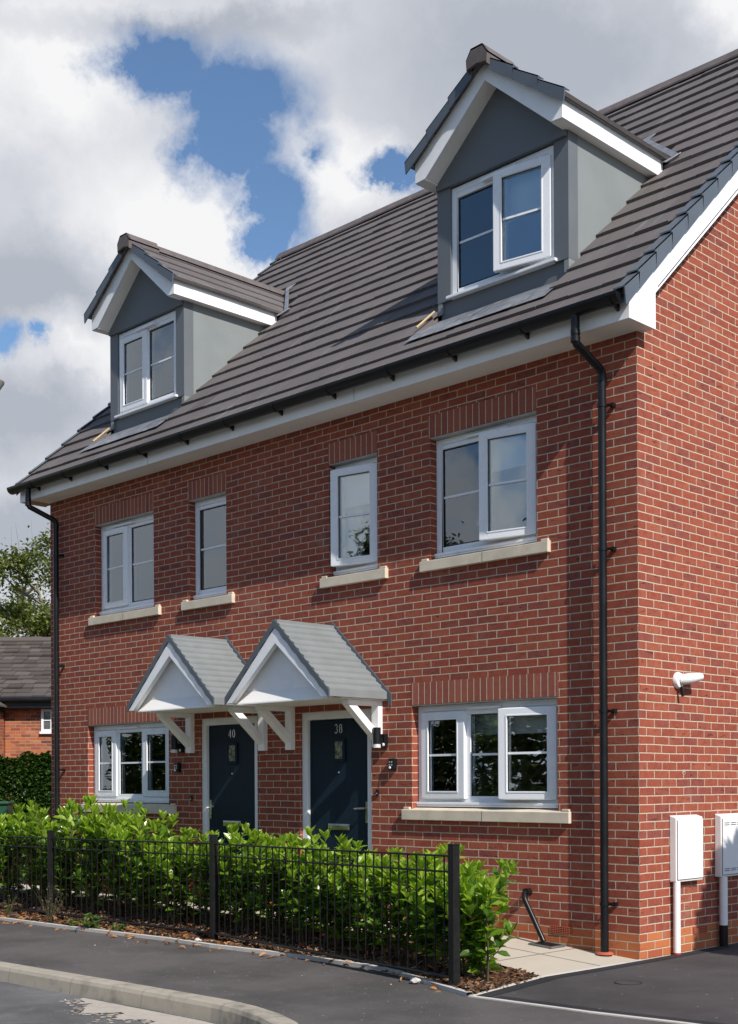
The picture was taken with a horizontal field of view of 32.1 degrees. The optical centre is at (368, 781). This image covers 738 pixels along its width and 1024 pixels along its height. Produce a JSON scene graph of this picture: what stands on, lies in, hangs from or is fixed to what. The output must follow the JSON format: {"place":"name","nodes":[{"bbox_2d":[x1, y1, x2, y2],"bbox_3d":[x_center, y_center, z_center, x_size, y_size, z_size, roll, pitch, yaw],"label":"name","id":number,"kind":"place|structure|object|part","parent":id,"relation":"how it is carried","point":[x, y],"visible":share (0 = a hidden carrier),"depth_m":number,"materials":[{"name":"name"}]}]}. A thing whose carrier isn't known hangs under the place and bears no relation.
{"place":"outdoors","nodes":[
{"label":"outdoors","id":0,"kind":"place"},
{"bbox_2d":[0,981,218,1023],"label":"road","id":1,"kind":"structure","parent":0,"point":[20,1004],"depth_m":9.03,"materials":[{"name":"grey asphalt"}]},
{"bbox_2d":[60,998,212,1023],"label":"concrete spill","id":2,"kind":"object","parent":1,"relation":"on","point":[101,1007],"visible":1,"depth_m":8.78,"materials":[{"name":"grey concrete"}]},
{"bbox_2d":[0,961,297,1023],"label":"kerb","id":3,"kind":"structure","parent":1,"relation":"on","point":[212,1009],"depth_m":9.07,"materials":[{"name":"concrete"}]},
{"bbox_2d":[7,869,480,993],"bbox_3d":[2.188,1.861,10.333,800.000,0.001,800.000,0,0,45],"label":"ground","id":4,"kind":"structure","parent":0,"point":[38,885],"depth_m":24.42,"materials":[{"name":"brown soil"}]},
{"bbox_2d":[0,801,14,850],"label":"wheelie bin","id":5,"kind":"object","parent":4,"relation":"on","point":[6,807],"visible":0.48,"depth_m":23.72,"materials":[{"name":"green plastic"}]},
{"bbox_2d":[0,523,50,636],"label":"tree","id":6,"kind":"object","parent":4,"relation":"on","point":[21,566],"visible":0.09,"depth_m":42.94,"materials":[{"name":"green plant"}]},
{"bbox_2d":[0,551,50,636],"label":"tree","id":7,"kind":"object","parent":4,"relation":"on","point":[44,623],"visible":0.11,"depth_m":41.51,"materials":[{"name":"green plant"}]},
{"bbox_2d":[0,523,50,636],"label":"tree","id":8,"kind":"object","parent":4,"relation":"on","point":[46,540],"visible":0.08,"depth_m":48.15,"materials":[{"name":"green plant"}]},
{"bbox_2d":[1,565,50,636],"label":"tree","id":9,"kind":"object","parent":4,"relation":"on","point":[17,593],"visible":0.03,"depth_m":50.76,"materials":[{"name":"green plant"}]},
{"bbox_2d":[0,636,51,867],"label":"brick cottage","id":10,"kind":"structure","parent":4,"relation":"on","point":[25,693],"depth_m":28.00,"materials":[{"name":"red brick"},{"name":"slate stone"},{"name":"black plastic"}]},
{"bbox_2d":[39,709,50,733],"bbox_3d":[-6.608,-1.315,27.980,1.160,0.540,0.100,0,0,0],"label":"window","id":11,"kind":"structure","parent":10,"relation":"in","point":[45,713],"depth_m":27.97,"materials":[{"name":"white plastic"}]},
{"bbox_2d":[0,750,51,865],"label":"hedge","id":12,"kind":"object","parent":4,"relation":"on","point":[20,783],"visible":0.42,"depth_m":26.76,"materials":[{"name":"green plant"}]},
{"bbox_2d":[0,888,540,993],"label":"bark mulch","id":13,"kind":"object","parent":0,"point":[504,976],"visible":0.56,"depth_m":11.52,"materials":[{"name":"brown wood"}]},
{"bbox_2d":[0,379,4,389],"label":"street lamp","id":14,"kind":"object","parent":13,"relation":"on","point":[2,382],"visible":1,"depth_m":14.98,"materials":[{"name":"black paint"}]},
{"bbox_2d":[3,895,15,917],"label":"weed","id":15,"kind":"object","parent":13,"relation":"on","point":[8,905],"visible":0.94,"depth_m":14.35,"materials":[{"name":"green plant"}]},
{"bbox_2d":[0,803,33,902],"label":"laurel bush","id":16,"kind":"object","parent":13,"relation":"on","point":[4,832],"visible":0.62,"depth_m":15.57,"materials":[{"name":"green plant"}]},
{"bbox_2d":[3,805,61,903],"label":"laurel bush","id":17,"kind":"object","parent":13,"relation":"on","point":[24,827],"visible":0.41,"depth_m":15.13,"materials":[{"name":"green plant"}]},
{"bbox_2d":[35,883,64,920],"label":"weed","id":18,"kind":"object","parent":13,"relation":"on","point":[49,916],"visible":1,"depth_m":13.82,"materials":[{"name":"green plant"}]},
{"bbox_2d":[27,796,89,907],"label":"laurel bush","id":19,"kind":"object","parent":13,"relation":"on","point":[58,828],"visible":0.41,"depth_m":14.66,"materials":[{"name":"green plant"}]},
{"bbox_2d":[68,918,81,925],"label":"weed","id":20,"kind":"object","parent":13,"relation":"on","point":[70,921],"visible":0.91,"depth_m":13.31,"materials":[{"name":"green plant"}]},
{"bbox_2d":[57,794,119,911],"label":"laurel bush","id":21,"kind":"object","parent":13,"relation":"on","point":[83,828],"visible":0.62,"depth_m":14.22,"materials":[{"name":"green plant"}]},
{"bbox_2d":[72,912,104,927],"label":"weed","id":22,"kind":"object","parent":13,"relation":"on","point":[89,924],"visible":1,"depth_m":13.01,"materials":[{"name":"green plant"}]},
{"bbox_2d":[110,922,127,930],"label":"weed","id":23,"kind":"object","parent":13,"relation":"on","point":[122,926],"visible":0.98,"depth_m":12.71,"materials":[{"name":"green plant"}]},
{"bbox_2d":[91,798,163,914],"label":"laurel bush","id":24,"kind":"object","parent":13,"relation":"on","point":[110,809],"visible":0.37,"depth_m":13.87,"materials":[{"name":"green plant"}]},
{"bbox_2d":[103,807,181,916],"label":"laurel bush","id":25,"kind":"object","parent":13,"relation":"on","point":[118,832],"visible":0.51,"depth_m":13.44,"materials":[{"name":"green plant"}]},
{"bbox_2d":[144,826,208,924],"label":"laurel bush","id":26,"kind":"object","parent":13,"relation":"on","point":[184,831],"visible":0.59,"depth_m":12.96,"materials":[{"name":"green plant"}]},
{"bbox_2d":[168,827,249,925],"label":"laurel bush","id":27,"kind":"object","parent":13,"relation":"on","point":[202,837],"visible":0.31,"depth_m":12.65,"materials":[{"name":"green plant"}]},
{"bbox_2d":[0,830,459,985],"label":"railing fence","id":28,"kind":"object","parent":13,"relation":"on","point":[453,974],"visible":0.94,"depth_m":11.19,"materials":[{"name":"black metal"}]},
{"bbox_2d":[208,822,282,930],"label":"laurel bush","id":29,"kind":"object","parent":13,"relation":"on","point":[232,829],"visible":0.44,"depth_m":12.26,"materials":[{"name":"green plant"}]},
{"bbox_2d":[0,903,515,991],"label":"fallen leaves","id":30,"kind":"object","parent":13,"relation":"on","point":[263,953],"visible":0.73,"depth_m":11.73,"materials":[{"name":"brown plant"}]},
{"bbox_2d":[231,833,316,934],"bbox_3d":[-0.858,0.945,11.918,0.826,0.953,0.761,0,0,-44],"label":"laurel bush","id":31,"kind":"object","parent":13,"relation":"on","point":[265,838],"visible":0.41,"depth_m":11.82,"materials":[{"name":"green plant"}]},
{"bbox_2d":[270,825,352,941],"bbox_3d":[-0.509,0.921,11.508,0.760,1.038,0.864,0,0,-12],"label":"laurel bush","id":32,"kind":"object","parent":13,"relation":"on","point":[291,838],"visible":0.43,"depth_m":11.42,"materials":[{"name":"green plant"}]},
{"bbox_2d":[286,833,388,946],"bbox_3d":[-0.254,0.937,11.143,0.886,1.004,0.613,0,0,28],"label":"laurel bush","id":33,"kind":"object","parent":13,"relation":"on","point":[344,841],"visible":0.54,"depth_m":11.09,"materials":[{"name":"green plant"}]},
{"bbox_2d":[317,853,403,953],"bbox_3d":[-0.042,1.019,10.738,0.761,0.853,0.826,0,0,-33],"label":"laurel bush","id":34,"kind":"object","parent":13,"relation":"on","point":[369,862],"visible":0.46,"depth_m":10.67,"materials":[{"name":"green plant"}]},
{"bbox_2d":[348,842,448,959],"bbox_3d":[0.293,0.954,10.220,0.864,0.934,0.760,0,0,-34],"label":"laurel bush","id":35,"kind":"object","parent":13,"relation":"on","point":[443,849],"visible":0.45,"depth_m":10.23,"materials":[{"name":"green plant"}]},
{"bbox_2d":[391,843,465,968],"bbox_3d":[0.439,0.958,9.901,0.613,0.961,0.886,0,0,12],"label":"laurel bush","id":36,"kind":"object","parent":13,"relation":"on","point":[412,918],"visible":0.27,"depth_m":9.82,"materials":[{"name":"green plant"}]},
{"bbox_2d":[398,859,510,975],"bbox_3d":[0.678,0.995,9.428,0.826,0.860,0.761,0,0,-42],"label":"laurel bush","id":37,"kind":"object","parent":13,"relation":"on","point":[439,911],"visible":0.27,"depth_m":9.40,"materials":[{"name":"green plant"}]},
{"bbox_2d":[438,858,520,981],"bbox_3d":[0.806,0.989,9.149,0.687,0.883,0.624,0,0,45],"label":"laurel bush","id":38,"kind":"object","parent":13,"relation":"on","point":[479,915],"visible":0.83,"depth_m":9.07,"materials":[{"name":"green plant"}]},
{"bbox_2d":[0,884,635,975],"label":"path","id":39,"kind":"structure","parent":0,"point":[541,964],"depth_m":10.31,"materials":[{"name":"grey concrete"}]},
{"bbox_2d":[528,941,565,948],"bbox_3d":[1.507,1.378,10.827,0.240,0.012,0.210,5,4,45],"label":"drain grating","id":40,"kind":"object","parent":39,"relation":"on","point":[547,944],"visible":0.98,"depth_m":10.81,"materials":[{"name":"grey plastic"}]},
{"bbox_2d":[0,920,674,1023],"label":"pavement","id":41,"kind":"structure","parent":0,"point":[300,991],"depth_m":9.45,"materials":[{"name":"grey asphalt"}]},
{"bbox_2d":[0,917,472,996],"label":"edging","id":42,"kind":"object","parent":41,"relation":"on","point":[448,988],"visible":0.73,"depth_m":10.99,"materials":[{"name":"concrete"}]},
{"bbox_2d":[410,977,420,983],"bbox_3d":[0.334,1.430,9.212,0.070,0.044,0.073,0,0,25],"label":"stone","id":43,"kind":"object","parent":41,"relation":"on","point":[415,980],"visible":1,"depth_m":9.19,"materials":[{"name":"stone"}]},
{"bbox_2d":[468,995,696,1023],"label":"edging","id":44,"kind":"object","parent":41,"relation":"on","point":[584,1011],"visible":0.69,"depth_m":7.98,"materials":[{"name":"concrete"}]},
{"bbox_2d":[0,0,737,636],"label":"sky","id":45,"kind":"structure","parent":0,"point":[233,136],"materials":[{"name":"white"}]},
{"bbox_2d":[7,43,737,975],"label":"semi detached house","id":46,"kind":"structure","parent":0,"point":[435,479],"depth_m":11.96,"materials":[{"name":"red brick"},{"name":"grey brown roof tile"},{"name":"white upvc"}]},
{"bbox_2d":[88,514,160,625],"bbox_3d":[-2.903,-2.554,15.463,1.473,1.231,0.199,0,0,45],"label":"window","id":47,"kind":"structure","parent":46,"relation":"in","point":[127,547],"depth_m":15.50,"materials":[{"name":"white plastic"}]},
{"bbox_2d":[81,722,176,813],"bbox_3d":[-2.859,-0.161,15.430,1.935,1.074,0.195,0,0,45],"label":"window","id":48,"kind":"structure","parent":46,"relation":"in","point":[131,761],"depth_m":15.48,"materials":[{"name":"white plastic"}]},
{"bbox_2d":[171,736,183,752],"bbox_3d":[-2.186,-0.424,14.575,0.080,0.194,0.152,0,0,45],"label":"wall light","id":49,"kind":"object","parent":46,"relation":"attached to","point":[177,746],"visible":0.87,"depth_m":14.53,"materials":[{"name":"black plastic"}]},
{"bbox_2d":[174,763,180,771],"bbox_3d":[-2.196,-0.162,14.656,0.084,0.110,0.054,0,0,45],"label":"key safe","id":50,"kind":"object","parent":46,"relation":"attached to","point":[177,767],"visible":1,"depth_m":14.63,"materials":[{"name":"black plastic"}]},
{"bbox_2d":[181,495,234,610],"bbox_3d":[-1.750,-2.563,14.312,0.916,1.237,0.195,0,0,45],"label":"window","id":51,"kind":"structure","parent":46,"relation":"in","point":[210,514],"depth_m":14.40,"materials":[{"name":"white plastic"}]},
{"bbox_2d":[207,724,254,904],"bbox_3d":[-1.508,0.375,14.085,0.831,2.004,0.114,0,0,45],"label":"door","id":52,"kind":"structure","parent":46,"relation":"in","point":[231,749],"depth_m":14.11,"materials":[{"name":"blue plastic"}]},
{"bbox_2d":[310,718,367,914],"bbox_3d":[-0.306,0.371,12.886,0.866,2.002,0.114,0,0,45],"label":"door","id":53,"kind":"structure","parent":46,"relation":"in","point":[338,747],"depth_m":12.90,"materials":[{"name":"blue plastic"}]},
{"bbox_2d":[320,457,387,588],"bbox_3d":[-0.103,-2.569,12.680,0.924,1.234,0.217,0,0,45],"label":"window","id":54,"kind":"structure","parent":46,"relation":"in","point":[354,484],"depth_m":12.76,"materials":[{"name":"white plastic"}]},
{"bbox_2d":[373,727,387,747],"bbox_3d":[0.103,-0.421,12.293,0.080,0.194,0.152,0,0,45],"label":"wall light","id":55,"kind":"object","parent":46,"relation":"attached to","point":[380,740],"visible":1,"depth_m":12.25,"materials":[{"name":"black plastic"}]},
{"bbox_2d":[388,758,396,769],"bbox_3d":[0.221,-0.167,12.245,0.084,0.110,0.054,0,0,45],"label":"key safe","id":56,"kind":"object","parent":46,"relation":"attached to","point":[392,763],"visible":1,"depth_m":12.23,"materials":[{"name":"black plastic"}]},
{"bbox_2d":[419,415,550,572],"bbox_3d":[1.067,-2.576,11.516,1.486,1.235,0.214,0,0,45],"label":"window","id":57,"kind":"structure","parent":46,"relation":"in","point":[466,464],"depth_m":11.56,"materials":[{"name":"white plastic"}]},
{"bbox_2d":[401,698,571,823],"bbox_3d":[1.065,-0.180,11.529,1.939,1.074,0.214,0,0,45],"label":"window","id":58,"kind":"structure","parent":46,"relation":"in","point":[465,753],"depth_m":11.62,"materials":[{"name":"white plastic"}]},
{"bbox_2d":[521,888,545,941],"bbox_3d":[1.398,1.145,10.985,0.114,0.444,0.309,0,0,-22],"label":"waste pipe","id":59,"kind":"object","parent":46,"relation":"attached to","point":[526,892],"visible":1,"depth_m":10.96,"materials":[{"name":"black plastic"}]},
{"bbox_2d":[670,814,702,954],"bbox_3d":[2.676,0.858,10.766,0.082,1.153,0.427,0,0,45],"label":"meter cabinet","id":60,"kind":"object","parent":46,"relation":"attached to","point":[686,847],"visible":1,"depth_m":10.65,"materials":[{"name":"white plastic"}]},
{"bbox_3d":[2.698,0.568,10.749,0.009,0.492,0.395,0,0,45],"label":"cabinet door","id":61,"kind":"part","parent":60,"relation":"part of","materials":[{"name":"white plastic"}]},
{"bbox_2d":[673,672,703,696],"bbox_3d":[2.676,-0.815,10.740,0.122,0.210,0.298,0,0,73],"label":"boiler flue","id":62,"kind":"object","parent":46,"relation":"attached to","point":[680,680],"visible":1,"depth_m":10.69,"materials":[{"name":"white plastic"}]},
{"bbox_2d":[715,813,737,945],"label":"meter cabinet","id":63,"kind":"object","parent":46,"relation":"attached to","point":[726,844],"visible":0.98,"depth_m":11.15,"materials":[{"name":"white plastic"}]},
{"bbox_3d":[3.214,0.565,11.266,0.009,0.488,0.398,0,0,45],"label":"cabinet door","id":64,"kind":"part","parent":63,"relation":"part of","materials":[{"name":"white plastic"}]},
{"bbox_2d":[476,943,737,1023],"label":"driveway","id":65,"kind":"structure","parent":0,"point":[702,986],"depth_m":8.84,"materials":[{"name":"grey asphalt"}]},
{"bbox_2d":[470,959,642,995],"bbox_3d":[1.396,1.465,9.512,0.150,0.062,2.257,0,0,42],"label":"edging","id":66,"kind":"object","parent":65,"relation":"on","point":[512,984],"visible":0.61,"depth_m":9.57,"materials":[{"name":"concrete"}]},
{"bbox_2d":[614,980,642,984],"bbox_3d":[1.850,1.433,9.139,0.200,0.003,0.200,0,0,45],"label":"inspection cover","id":67,"kind":"object","parent":65,"relation":"on","point":[627,982],"visible":1,"depth_m":9.13,"materials":[{"name":"grey metal"}]}
]}

